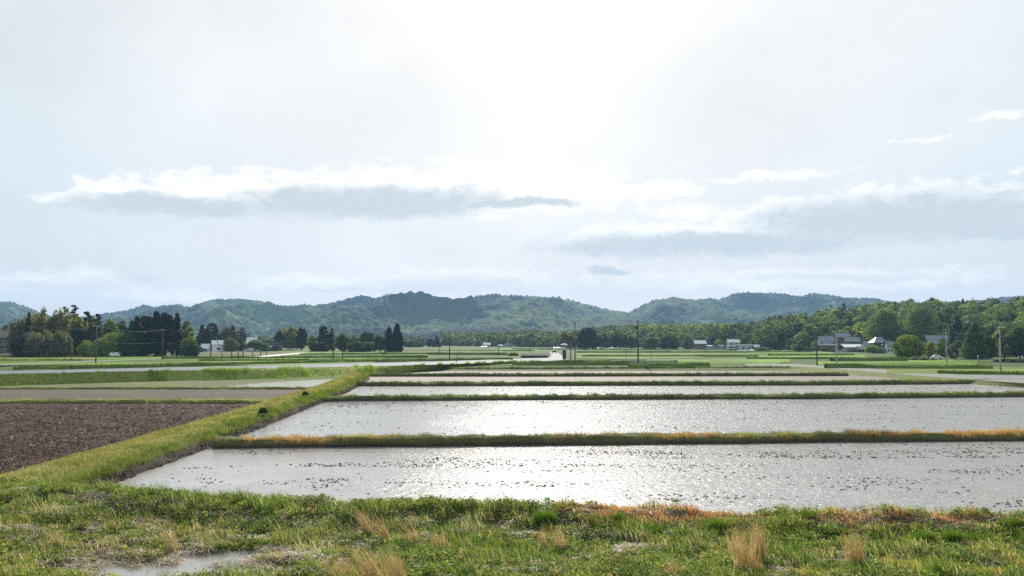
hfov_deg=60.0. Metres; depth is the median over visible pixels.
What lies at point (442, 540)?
reed tuft
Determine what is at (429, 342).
broadleaf tree
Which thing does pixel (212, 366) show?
bank
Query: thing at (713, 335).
power line
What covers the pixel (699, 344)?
house
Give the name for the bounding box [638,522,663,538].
grass tussock
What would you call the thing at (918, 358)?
shrub
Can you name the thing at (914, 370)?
field
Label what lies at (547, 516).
grass tussock
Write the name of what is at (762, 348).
shrub
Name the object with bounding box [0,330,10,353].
house
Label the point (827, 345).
shed
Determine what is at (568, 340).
bamboo clump
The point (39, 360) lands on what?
dike
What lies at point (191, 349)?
shrub
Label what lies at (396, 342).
cypress tree
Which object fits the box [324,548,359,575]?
reed tuft
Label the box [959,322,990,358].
cedar tree
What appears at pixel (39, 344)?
bamboo clump
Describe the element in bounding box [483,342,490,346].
house
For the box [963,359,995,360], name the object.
guard rail
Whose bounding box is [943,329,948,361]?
utility pole
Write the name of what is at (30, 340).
utility pole
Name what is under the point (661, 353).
field
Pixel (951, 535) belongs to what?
grass tussock
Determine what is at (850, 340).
house
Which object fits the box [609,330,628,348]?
bamboo clump
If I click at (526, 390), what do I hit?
paddy water
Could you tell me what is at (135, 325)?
cedar tree
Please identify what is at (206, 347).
shed
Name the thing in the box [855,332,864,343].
broadleaf tree
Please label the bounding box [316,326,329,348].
broadleaf tree
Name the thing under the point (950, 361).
field
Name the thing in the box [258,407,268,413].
leafy weed
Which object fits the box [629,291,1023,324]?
mountain
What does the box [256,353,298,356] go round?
path
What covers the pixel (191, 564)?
puddle water
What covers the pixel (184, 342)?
broadleaf tree
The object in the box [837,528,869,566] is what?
reed tuft
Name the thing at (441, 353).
dike
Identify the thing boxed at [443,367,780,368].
dike
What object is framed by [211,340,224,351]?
shed
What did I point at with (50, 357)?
field
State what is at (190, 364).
dike
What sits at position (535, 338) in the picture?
forest
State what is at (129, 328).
broadleaf tree
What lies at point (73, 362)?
path
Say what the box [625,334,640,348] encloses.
bamboo clump
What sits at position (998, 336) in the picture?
utility pole
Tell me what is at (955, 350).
broadleaf tree
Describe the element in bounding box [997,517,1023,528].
grass tussock
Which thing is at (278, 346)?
house
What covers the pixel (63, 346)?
bamboo clump
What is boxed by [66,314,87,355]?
bamboo clump
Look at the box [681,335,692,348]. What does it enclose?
broadleaf tree
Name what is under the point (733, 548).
reed tuft
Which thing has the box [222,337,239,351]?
broadleaf tree
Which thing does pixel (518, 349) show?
field
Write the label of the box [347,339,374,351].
shrub
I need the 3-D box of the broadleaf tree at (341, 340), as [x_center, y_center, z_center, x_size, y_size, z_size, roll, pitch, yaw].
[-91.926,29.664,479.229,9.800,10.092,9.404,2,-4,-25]
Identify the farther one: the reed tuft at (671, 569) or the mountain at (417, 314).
the mountain at (417, 314)
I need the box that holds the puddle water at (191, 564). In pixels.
[42,543,613,575]
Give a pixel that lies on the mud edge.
(128, 475)
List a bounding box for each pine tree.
[70,305,78,354]
[83,311,92,327]
[94,313,102,333]
[230,326,235,339]
[237,327,246,340]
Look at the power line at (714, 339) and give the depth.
227.54 m
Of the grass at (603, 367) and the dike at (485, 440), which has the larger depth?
the grass at (603, 367)
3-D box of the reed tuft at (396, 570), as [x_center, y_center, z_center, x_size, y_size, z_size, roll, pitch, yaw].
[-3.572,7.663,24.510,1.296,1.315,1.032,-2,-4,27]
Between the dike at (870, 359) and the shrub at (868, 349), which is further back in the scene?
the shrub at (868, 349)
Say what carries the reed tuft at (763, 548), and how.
on the ground at (674, 513)
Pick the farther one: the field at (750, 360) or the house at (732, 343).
the house at (732, 343)
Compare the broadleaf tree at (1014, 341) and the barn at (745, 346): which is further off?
the barn at (745, 346)
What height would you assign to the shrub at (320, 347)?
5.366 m
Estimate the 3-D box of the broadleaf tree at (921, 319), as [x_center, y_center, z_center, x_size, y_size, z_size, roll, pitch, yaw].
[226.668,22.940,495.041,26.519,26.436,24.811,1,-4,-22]
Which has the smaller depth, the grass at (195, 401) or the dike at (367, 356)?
the grass at (195, 401)
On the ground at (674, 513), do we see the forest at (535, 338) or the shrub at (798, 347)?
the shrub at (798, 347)
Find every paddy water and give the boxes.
[118,441,1023,516]
[241,397,1023,437]
[341,384,1023,396]
[368,376,905,382]
[961,375,1023,378]
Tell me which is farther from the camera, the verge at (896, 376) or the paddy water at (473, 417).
the verge at (896, 376)
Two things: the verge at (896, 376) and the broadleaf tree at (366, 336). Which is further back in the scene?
the broadleaf tree at (366, 336)
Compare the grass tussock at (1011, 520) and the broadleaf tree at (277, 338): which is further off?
the broadleaf tree at (277, 338)
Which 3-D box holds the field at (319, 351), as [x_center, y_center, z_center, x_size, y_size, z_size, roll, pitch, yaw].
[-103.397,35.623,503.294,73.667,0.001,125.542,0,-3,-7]
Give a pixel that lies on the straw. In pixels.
(296, 552)
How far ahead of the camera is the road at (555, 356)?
336.66 m
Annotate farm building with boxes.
[815,336,834,343]
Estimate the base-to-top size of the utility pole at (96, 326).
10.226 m
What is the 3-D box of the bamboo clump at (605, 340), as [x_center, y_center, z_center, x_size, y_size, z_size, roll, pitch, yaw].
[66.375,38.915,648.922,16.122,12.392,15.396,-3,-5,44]
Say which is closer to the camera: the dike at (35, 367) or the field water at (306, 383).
the field water at (306, 383)
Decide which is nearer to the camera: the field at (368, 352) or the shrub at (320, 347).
the field at (368, 352)
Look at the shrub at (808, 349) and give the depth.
501.30 m
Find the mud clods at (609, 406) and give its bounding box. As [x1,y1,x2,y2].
[247,397,1020,437]
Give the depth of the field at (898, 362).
253.11 m
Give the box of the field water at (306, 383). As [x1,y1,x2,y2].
[230,379,333,386]
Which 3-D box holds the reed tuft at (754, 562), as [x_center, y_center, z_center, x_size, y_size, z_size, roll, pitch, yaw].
[6.800,7.702,26.288,1.310,1.518,1.426,0,-3,0]
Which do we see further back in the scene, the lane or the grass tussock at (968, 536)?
the lane
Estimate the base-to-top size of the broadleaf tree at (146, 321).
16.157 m
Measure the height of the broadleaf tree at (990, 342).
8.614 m
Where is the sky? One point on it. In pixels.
(616, 155)
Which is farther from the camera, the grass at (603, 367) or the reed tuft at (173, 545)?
the grass at (603, 367)
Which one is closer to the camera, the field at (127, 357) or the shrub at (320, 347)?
the field at (127, 357)
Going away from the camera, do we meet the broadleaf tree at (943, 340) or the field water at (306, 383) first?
the field water at (306, 383)
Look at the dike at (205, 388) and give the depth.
124.01 m
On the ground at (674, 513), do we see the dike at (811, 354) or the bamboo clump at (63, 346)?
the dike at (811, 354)
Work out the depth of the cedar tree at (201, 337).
497.96 m
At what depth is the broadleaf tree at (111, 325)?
348.21 m
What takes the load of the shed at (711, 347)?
on the ground at (674, 513)
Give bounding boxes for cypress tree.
[383,326,391,351]
[390,323,403,351]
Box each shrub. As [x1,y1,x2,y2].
[76,340,106,356]
[93,333,120,356]
[110,329,141,355]
[182,340,200,355]
[244,339,257,350]
[253,341,269,350]
[309,342,329,351]
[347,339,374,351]
[403,340,416,346]
[414,341,425,346]
[507,352,518,355]
[713,339,725,348]
[754,346,770,350]
[774,344,782,349]
[792,344,805,350]
[803,347,814,351]
[811,343,819,350]
[826,348,835,351]
[864,344,878,352]
[872,347,885,352]
[908,356,928,359]
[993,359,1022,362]
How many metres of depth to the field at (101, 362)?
237.23 m
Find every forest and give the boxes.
[194,334,494,346]
[440,322,749,347]
[703,296,1023,348]
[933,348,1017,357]
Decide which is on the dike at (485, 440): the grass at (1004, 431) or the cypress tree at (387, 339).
the grass at (1004, 431)
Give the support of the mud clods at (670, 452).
on the paddy water at (990, 490)
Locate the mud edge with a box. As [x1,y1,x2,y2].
[82,381,362,486]
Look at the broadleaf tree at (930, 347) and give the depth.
308.36 m
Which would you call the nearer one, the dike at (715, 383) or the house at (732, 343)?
the dike at (715, 383)
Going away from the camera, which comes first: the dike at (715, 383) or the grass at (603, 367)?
the dike at (715, 383)
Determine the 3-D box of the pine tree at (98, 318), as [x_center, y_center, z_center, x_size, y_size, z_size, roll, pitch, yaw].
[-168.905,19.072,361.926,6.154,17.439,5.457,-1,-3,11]
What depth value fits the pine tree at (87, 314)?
359.38 m
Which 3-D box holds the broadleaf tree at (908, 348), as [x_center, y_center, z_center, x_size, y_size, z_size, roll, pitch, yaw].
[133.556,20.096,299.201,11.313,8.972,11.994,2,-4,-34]
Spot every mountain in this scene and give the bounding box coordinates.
[0,291,705,339]
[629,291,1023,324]
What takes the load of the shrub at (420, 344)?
on the ground at (674, 513)
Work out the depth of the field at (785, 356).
347.80 m
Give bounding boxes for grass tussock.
[532,508,558,526]
[610,512,629,524]
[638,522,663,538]
[671,527,694,535]
[702,518,731,534]
[796,511,816,519]
[830,526,851,535]
[912,530,938,544]
[938,527,967,543]
[964,531,991,542]
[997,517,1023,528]
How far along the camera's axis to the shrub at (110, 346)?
323.82 m
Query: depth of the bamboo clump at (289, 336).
523.15 m
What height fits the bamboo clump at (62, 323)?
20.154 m
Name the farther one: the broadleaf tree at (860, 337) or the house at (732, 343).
the house at (732, 343)
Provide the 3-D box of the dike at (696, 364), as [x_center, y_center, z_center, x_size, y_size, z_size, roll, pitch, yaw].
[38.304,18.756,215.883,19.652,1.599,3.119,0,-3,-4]
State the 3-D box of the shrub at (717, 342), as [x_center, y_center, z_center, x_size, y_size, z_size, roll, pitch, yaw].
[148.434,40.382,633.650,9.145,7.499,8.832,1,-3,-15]
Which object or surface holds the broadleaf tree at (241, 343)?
on the ground at (674, 513)
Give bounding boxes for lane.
[745,364,1023,382]
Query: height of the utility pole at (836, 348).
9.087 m
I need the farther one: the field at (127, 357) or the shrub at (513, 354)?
the shrub at (513, 354)
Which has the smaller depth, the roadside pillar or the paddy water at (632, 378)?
the paddy water at (632, 378)
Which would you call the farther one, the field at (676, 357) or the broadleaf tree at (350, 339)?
the broadleaf tree at (350, 339)
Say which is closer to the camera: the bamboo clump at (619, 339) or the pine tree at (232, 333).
the pine tree at (232, 333)
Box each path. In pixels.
[0,359,159,364]
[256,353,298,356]
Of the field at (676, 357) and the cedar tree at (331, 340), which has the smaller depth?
the field at (676, 357)
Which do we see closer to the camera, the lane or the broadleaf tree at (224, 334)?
the lane
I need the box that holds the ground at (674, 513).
[0,346,1023,575]
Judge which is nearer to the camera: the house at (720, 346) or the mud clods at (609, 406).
the mud clods at (609, 406)
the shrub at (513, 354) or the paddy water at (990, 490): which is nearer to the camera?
the paddy water at (990, 490)
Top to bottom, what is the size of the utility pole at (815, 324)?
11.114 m
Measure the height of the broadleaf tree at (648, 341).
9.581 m
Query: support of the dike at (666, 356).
on the ground at (674, 513)
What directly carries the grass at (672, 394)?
on the dike at (674, 397)
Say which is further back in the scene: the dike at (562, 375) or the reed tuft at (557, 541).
the dike at (562, 375)
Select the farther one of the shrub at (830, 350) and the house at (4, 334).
the shrub at (830, 350)
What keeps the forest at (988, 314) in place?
on the hill
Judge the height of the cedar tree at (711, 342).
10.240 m
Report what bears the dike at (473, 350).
on the ground at (674, 513)
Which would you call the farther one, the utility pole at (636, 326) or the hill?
the hill
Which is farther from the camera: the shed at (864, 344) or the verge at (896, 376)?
the shed at (864, 344)
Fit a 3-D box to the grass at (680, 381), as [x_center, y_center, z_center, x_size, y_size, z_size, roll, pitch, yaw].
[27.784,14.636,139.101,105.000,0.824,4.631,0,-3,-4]
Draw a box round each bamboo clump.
[6,318,26,352]
[22,330,67,355]
[23,306,56,335]
[47,306,79,354]
[47,330,73,356]
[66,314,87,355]
[82,321,100,343]
[274,326,306,349]
[557,332,575,347]
[596,333,613,348]
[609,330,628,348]
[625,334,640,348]
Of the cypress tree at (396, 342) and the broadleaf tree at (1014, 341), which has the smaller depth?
the broadleaf tree at (1014, 341)
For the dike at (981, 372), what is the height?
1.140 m
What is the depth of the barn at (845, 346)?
496.24 m
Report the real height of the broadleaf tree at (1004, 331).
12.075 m
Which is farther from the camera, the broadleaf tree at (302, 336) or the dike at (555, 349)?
the dike at (555, 349)
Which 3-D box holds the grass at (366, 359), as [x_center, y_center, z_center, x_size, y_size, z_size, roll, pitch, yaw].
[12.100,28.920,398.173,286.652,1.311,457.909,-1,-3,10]
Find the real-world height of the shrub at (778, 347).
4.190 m
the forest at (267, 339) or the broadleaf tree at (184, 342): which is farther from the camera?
the forest at (267, 339)
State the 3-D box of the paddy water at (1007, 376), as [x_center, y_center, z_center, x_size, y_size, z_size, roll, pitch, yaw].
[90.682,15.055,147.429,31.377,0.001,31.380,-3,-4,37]
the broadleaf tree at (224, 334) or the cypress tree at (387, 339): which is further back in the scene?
the broadleaf tree at (224, 334)
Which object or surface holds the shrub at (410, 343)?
on the ground at (674, 513)
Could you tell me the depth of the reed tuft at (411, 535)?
29.77 m
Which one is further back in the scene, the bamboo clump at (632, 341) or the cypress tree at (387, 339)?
the bamboo clump at (632, 341)
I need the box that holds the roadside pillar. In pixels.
[561,343,567,359]
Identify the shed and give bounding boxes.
[201,344,209,351]
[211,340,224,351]
[705,345,717,348]
[818,344,837,350]
[821,340,830,343]
[861,341,869,348]
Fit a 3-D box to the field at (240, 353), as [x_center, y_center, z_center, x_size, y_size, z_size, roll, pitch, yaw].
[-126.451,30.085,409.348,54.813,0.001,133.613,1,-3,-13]
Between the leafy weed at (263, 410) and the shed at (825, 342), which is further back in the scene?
the shed at (825, 342)
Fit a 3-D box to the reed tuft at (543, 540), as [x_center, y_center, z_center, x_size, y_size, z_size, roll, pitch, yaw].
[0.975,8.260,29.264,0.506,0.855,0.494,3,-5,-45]
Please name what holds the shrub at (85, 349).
on the ground at (674, 513)
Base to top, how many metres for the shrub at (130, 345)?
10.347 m
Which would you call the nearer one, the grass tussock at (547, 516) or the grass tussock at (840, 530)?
the grass tussock at (840, 530)
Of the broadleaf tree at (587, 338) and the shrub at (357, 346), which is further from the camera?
the broadleaf tree at (587, 338)
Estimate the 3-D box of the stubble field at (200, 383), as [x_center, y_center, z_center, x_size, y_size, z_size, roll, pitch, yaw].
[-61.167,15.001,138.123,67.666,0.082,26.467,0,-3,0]
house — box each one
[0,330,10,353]
[246,337,257,343]
[268,342,282,350]
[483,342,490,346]
[692,340,706,348]
[717,344,724,348]
[726,339,739,348]
[834,333,850,349]
[841,337,861,343]
[868,337,885,346]
[884,341,892,352]
[921,335,950,344]
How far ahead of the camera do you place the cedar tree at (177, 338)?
333.77 m
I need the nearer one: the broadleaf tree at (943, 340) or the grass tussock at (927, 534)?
the grass tussock at (927, 534)
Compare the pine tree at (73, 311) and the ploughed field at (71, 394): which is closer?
the ploughed field at (71, 394)
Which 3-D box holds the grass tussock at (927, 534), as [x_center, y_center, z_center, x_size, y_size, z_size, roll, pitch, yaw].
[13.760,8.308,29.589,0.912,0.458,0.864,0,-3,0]
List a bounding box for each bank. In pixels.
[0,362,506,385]
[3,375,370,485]
[7,358,523,370]
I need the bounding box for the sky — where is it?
[0,0,1023,316]
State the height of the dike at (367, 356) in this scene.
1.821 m
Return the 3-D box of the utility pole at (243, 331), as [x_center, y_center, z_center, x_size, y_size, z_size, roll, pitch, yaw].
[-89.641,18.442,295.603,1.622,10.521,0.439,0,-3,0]
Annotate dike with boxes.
[0,359,80,360]
[0,387,307,389]
[0,399,263,403]
[13,365,71,369]
[71,360,407,368]
[161,355,427,358]
[198,357,511,360]
[212,432,1023,448]
[300,352,507,354]
[319,392,1023,401]
[355,380,972,385]
[370,373,848,376]
[404,350,534,350]
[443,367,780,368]
[512,359,629,364]
[514,348,581,349]
[576,351,811,352]
[582,349,774,349]
[582,355,757,356]
[629,362,709,366]
[747,357,837,358]
[768,353,854,355]
[824,363,992,368]
[830,357,907,360]
[938,370,1023,374]
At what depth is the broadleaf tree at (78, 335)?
332.82 m
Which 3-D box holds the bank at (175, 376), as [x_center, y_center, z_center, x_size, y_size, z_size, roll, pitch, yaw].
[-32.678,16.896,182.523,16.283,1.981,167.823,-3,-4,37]
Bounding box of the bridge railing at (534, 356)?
[521,354,547,357]
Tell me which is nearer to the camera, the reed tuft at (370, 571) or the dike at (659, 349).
the reed tuft at (370, 571)
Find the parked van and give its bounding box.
[109,352,119,356]
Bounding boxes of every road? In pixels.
[0,358,549,373]
[549,352,563,360]
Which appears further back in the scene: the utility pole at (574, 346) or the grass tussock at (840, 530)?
the utility pole at (574, 346)
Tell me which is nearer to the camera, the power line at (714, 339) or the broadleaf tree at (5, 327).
the power line at (714, 339)
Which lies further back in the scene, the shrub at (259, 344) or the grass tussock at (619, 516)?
the shrub at (259, 344)
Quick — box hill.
[440,340,680,347]
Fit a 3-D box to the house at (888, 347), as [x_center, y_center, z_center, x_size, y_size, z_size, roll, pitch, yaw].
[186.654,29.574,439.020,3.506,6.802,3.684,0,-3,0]
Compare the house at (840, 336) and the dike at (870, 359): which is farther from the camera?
the house at (840, 336)
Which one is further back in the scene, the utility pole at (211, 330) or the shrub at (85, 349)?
the shrub at (85, 349)
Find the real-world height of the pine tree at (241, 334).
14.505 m
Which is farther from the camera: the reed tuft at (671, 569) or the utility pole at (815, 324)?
the utility pole at (815, 324)
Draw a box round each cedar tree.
[24,312,32,334]
[124,315,146,355]
[142,311,166,355]
[169,312,183,355]
[195,325,207,345]
[328,328,335,350]
[432,336,441,346]
[709,336,714,344]
[949,316,962,344]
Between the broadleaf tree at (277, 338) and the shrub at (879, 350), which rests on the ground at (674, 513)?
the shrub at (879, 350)
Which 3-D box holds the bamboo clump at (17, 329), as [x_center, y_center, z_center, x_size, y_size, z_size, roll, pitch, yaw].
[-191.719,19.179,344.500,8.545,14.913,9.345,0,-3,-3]
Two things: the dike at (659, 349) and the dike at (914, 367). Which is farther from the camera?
the dike at (659, 349)
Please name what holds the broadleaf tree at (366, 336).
on the field at (319, 351)
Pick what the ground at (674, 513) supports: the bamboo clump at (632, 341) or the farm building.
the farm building
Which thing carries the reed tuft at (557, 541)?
on the ground at (674, 513)
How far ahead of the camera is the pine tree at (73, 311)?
363.62 m
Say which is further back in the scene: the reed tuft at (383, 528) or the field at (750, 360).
the field at (750, 360)
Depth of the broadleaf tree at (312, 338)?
497.54 m
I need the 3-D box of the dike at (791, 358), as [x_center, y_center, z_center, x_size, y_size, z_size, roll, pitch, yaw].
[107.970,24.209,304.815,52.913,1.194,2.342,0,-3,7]
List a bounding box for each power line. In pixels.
[642,322,810,335]
[643,326,812,339]
[836,328,994,340]
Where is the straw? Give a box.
[0,481,1023,575]
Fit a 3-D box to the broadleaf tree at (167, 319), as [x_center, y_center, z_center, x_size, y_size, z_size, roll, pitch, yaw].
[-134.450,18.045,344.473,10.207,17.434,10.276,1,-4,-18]
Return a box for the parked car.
[930,355,942,358]
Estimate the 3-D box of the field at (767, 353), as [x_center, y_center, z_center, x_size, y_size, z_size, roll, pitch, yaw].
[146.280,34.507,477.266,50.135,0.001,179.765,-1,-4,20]
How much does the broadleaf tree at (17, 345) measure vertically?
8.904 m
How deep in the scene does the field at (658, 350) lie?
554.43 m
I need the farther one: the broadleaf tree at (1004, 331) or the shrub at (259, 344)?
the shrub at (259, 344)
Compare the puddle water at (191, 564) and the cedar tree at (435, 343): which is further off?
the cedar tree at (435, 343)
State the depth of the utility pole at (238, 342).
286.99 m
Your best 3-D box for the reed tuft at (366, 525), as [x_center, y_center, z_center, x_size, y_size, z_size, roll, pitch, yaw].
[-5.271,8.092,30.774,0.969,1.185,0.851,-1,-3,13]
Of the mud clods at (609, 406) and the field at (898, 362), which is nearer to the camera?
the mud clods at (609, 406)
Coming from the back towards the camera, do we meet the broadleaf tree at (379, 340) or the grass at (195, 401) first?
the broadleaf tree at (379, 340)
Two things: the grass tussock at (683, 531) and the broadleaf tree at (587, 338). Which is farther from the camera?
the broadleaf tree at (587, 338)
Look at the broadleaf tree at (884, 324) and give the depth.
494.79 m
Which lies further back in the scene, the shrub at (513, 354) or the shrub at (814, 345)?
the shrub at (814, 345)
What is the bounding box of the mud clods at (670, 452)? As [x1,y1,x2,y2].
[141,441,1023,516]
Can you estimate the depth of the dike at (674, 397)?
105.03 m
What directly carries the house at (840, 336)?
on the ground at (674, 513)
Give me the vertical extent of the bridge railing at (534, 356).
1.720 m
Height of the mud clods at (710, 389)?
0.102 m
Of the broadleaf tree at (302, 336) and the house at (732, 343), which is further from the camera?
the house at (732, 343)
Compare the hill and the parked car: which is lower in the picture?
the parked car
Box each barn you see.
[737,344,752,349]
[837,344,860,349]
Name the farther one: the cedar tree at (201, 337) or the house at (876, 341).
the cedar tree at (201, 337)
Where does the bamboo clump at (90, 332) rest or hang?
on the ground at (674, 513)
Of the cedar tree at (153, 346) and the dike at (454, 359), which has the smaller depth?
the dike at (454, 359)
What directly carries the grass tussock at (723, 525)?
on the ground at (674, 513)
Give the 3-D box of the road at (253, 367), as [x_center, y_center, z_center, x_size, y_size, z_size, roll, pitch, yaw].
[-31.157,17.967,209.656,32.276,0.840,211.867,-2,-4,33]
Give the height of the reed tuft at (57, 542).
0.798 m
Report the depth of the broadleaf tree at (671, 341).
659.85 m
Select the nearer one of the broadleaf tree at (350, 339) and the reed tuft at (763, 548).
the reed tuft at (763, 548)
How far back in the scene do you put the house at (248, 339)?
518.55 m
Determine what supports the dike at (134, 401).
on the ground at (674, 513)
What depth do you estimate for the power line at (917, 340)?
190.17 m
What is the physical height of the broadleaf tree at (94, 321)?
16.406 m
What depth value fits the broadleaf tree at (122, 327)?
350.67 m
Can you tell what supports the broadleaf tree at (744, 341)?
on the ground at (674, 513)
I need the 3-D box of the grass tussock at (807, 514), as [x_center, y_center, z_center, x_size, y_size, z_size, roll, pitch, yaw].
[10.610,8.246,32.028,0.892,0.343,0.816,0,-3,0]
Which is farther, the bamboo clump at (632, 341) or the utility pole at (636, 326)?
the bamboo clump at (632, 341)
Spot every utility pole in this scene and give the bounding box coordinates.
[28,326,32,356]
[93,325,98,362]
[209,326,212,356]
[237,327,239,358]
[241,328,245,355]
[331,331,335,358]
[573,326,576,359]
[634,321,641,361]
[813,323,818,364]
[836,331,839,362]
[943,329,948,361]
[996,326,1003,370]
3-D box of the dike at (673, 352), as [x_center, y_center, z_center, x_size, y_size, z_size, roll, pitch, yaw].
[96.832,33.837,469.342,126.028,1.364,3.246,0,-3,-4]
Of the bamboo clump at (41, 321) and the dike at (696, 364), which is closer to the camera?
the dike at (696, 364)
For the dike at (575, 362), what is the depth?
229.20 m
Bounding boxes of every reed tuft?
[38,526,66,549]
[149,520,179,550]
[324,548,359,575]
[344,542,382,575]
[347,508,373,538]
[361,541,406,575]
[364,513,389,539]
[401,519,419,542]
[425,529,448,547]
[537,527,548,548]
[552,529,567,551]
[660,557,682,574]
[724,522,761,572]
[724,525,745,554]
[737,513,773,559]
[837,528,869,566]
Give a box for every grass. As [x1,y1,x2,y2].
[0,385,312,403]
[1,348,1022,372]
[213,427,1023,445]
[319,390,1023,399]
[355,377,1000,384]
[441,365,789,368]
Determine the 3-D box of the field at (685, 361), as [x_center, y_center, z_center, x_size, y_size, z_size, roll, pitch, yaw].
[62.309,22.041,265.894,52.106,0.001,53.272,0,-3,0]
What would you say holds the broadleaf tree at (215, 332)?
on the ground at (674, 513)
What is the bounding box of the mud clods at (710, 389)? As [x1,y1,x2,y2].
[354,385,1022,395]
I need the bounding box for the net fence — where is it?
[611,360,677,363]
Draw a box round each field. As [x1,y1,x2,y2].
[0,356,94,359]
[0,361,373,364]
[0,380,295,387]
[0,389,301,399]
[0,403,252,471]
[97,356,384,359]
[198,352,298,354]
[278,350,383,351]
[299,352,426,354]
[410,371,859,375]
[502,348,539,349]
[577,353,747,354]
[577,356,704,358]
[582,350,744,351]
[678,360,779,363]
[710,359,790,361]
[748,350,832,354]
[749,355,864,357]
[818,361,977,364]
[887,369,1023,372]
[908,360,995,361]
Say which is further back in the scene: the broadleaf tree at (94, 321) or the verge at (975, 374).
the broadleaf tree at (94, 321)
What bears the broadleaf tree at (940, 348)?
on the ground at (674, 513)
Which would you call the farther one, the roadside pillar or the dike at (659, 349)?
the dike at (659, 349)
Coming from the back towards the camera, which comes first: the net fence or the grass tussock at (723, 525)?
the net fence
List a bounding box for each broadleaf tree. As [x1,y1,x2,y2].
[0,324,8,329]
[8,334,38,356]
[70,328,87,355]
[82,317,104,337]
[101,318,119,337]
[118,320,127,332]
[125,320,133,333]
[140,315,152,354]
[159,312,173,355]
[180,338,188,356]
[181,321,195,340]
[205,323,220,350]
[219,326,237,340]
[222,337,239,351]
[236,336,245,350]
[274,332,285,341]
[295,327,307,349]
[307,335,317,347]
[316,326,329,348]
[332,334,348,350]
[345,337,361,348]
[359,332,377,350]
[375,334,384,350]
[426,338,433,346]
[575,327,599,348]
[641,337,658,348]
[658,334,680,348]
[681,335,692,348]
[717,334,729,348]
[739,338,749,343]
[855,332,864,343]
[864,307,904,349]
[891,335,927,357]
[895,305,940,341]
[925,341,935,358]
[935,342,945,356]
[938,339,949,348]
[945,344,959,358]
[949,340,963,349]
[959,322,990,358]
[981,336,998,358]
[992,326,1011,358]
[1003,326,1023,358]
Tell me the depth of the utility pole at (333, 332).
275.32 m
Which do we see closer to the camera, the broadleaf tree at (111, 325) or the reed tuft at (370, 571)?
the reed tuft at (370, 571)
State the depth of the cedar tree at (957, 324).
468.46 m
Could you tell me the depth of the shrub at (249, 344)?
482.52 m
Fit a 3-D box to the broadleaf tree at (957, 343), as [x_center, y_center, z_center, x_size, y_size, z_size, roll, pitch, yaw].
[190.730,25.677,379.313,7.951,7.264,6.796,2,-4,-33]
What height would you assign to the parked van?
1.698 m
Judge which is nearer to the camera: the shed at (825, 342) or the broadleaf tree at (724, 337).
the shed at (825, 342)
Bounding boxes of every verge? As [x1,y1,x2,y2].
[745,365,1023,387]
[870,367,1023,374]

